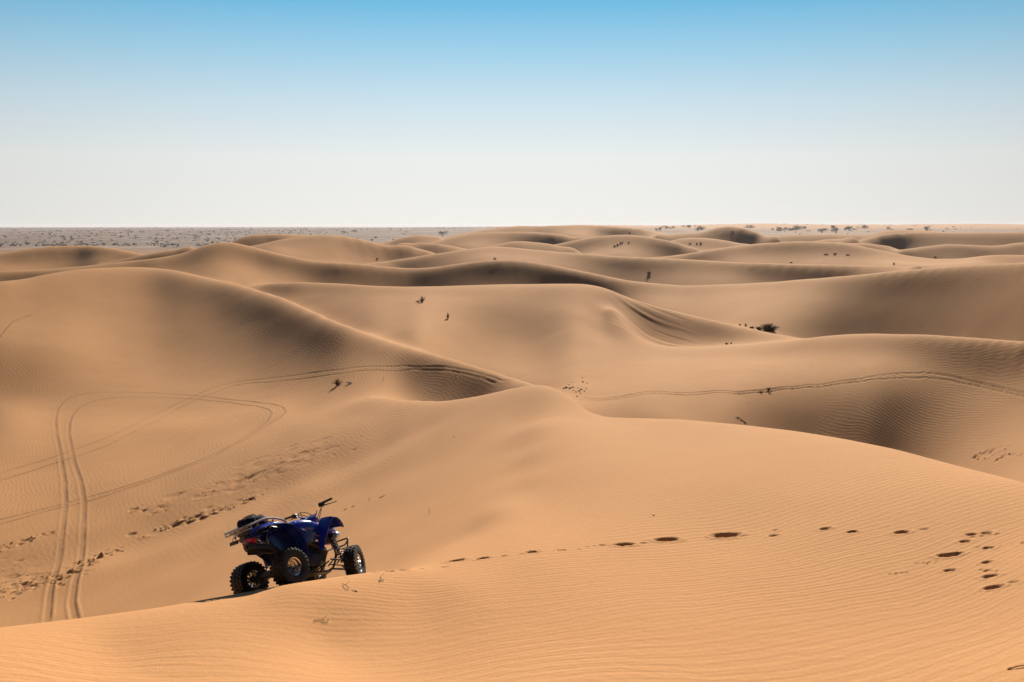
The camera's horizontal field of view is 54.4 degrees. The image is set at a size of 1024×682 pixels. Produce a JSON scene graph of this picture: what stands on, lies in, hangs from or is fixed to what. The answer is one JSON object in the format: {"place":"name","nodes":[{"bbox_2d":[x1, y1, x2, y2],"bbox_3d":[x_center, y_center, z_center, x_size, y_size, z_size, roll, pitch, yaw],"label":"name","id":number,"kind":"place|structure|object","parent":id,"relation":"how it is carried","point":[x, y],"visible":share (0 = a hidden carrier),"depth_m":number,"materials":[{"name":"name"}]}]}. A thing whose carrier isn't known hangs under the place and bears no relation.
{"place":"outdoors","nodes":[
{"label":"outdoors","id":0,"kind":"place"},
{"bbox_2d":[0,223,1023,681],"bbox_3d":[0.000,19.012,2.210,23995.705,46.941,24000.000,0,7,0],"label":"ground","id":1,"kind":"structure","parent":0,"point":[848,507],"depth_m":48.17,"materials":[{"name":"beige sand"}]},
{"bbox_2d":[224,497,365,593],"bbox_3d":[-3.113,2.913,14.092,1.208,1.248,2.048,-23,-21,31],"label":"quad bike","id":2,"kind":"object","parent":1,"relation":"on","point":[292,552],"visible":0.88,"depth_m":13.76,"materials":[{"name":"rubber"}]},
{"bbox_2d":[237,514,268,528],"bbox_3d":[-3.563,2.487,13.687,0.437,0.223,0.429,-23,-21,31],"label":"duffel bag","id":3,"kind":"object","parent":2,"relation":"on","point":[247,520],"visible":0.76,"depth_m":13.55,"materials":[{"name":"black fabric"}]},
{"bbox_2d":[332,379,342,385],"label":"grass tuft","id":4,"kind":"object","parent":1,"relation":"on","point":[337,382],"visible":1,"depth_m":74.44,"materials":[{"name":"plant"}]},
{"bbox_2d":[1,224,980,245],"bbox_3d":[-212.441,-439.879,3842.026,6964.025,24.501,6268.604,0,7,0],"label":"scrub","id":5,"kind":"object","parent":1,"relation":"on","point":[134,244],"visible":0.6,"depth_m":1454.00,"materials":[{"name":"green plant"}]},
{"bbox_2d":[0,299,1016,596],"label":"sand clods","id":6,"kind":"object","parent":1,"relation":"on","point":[246,499],"visible":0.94,"depth_m":44.19,"materials":[{"name":"brown sand"}]},
{"bbox_2d":[759,323,778,331],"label":"broom bush","id":7,"kind":"object","parent":1,"relation":"on","point":[769,328],"visible":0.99,"depth_m":101.87,"materials":[{"name":"green plant"}]},
{"bbox_2d":[0,0,1023,226],"label":"sky","id":8,"kind":"structure","parent":0,"point":[114,113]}
]}

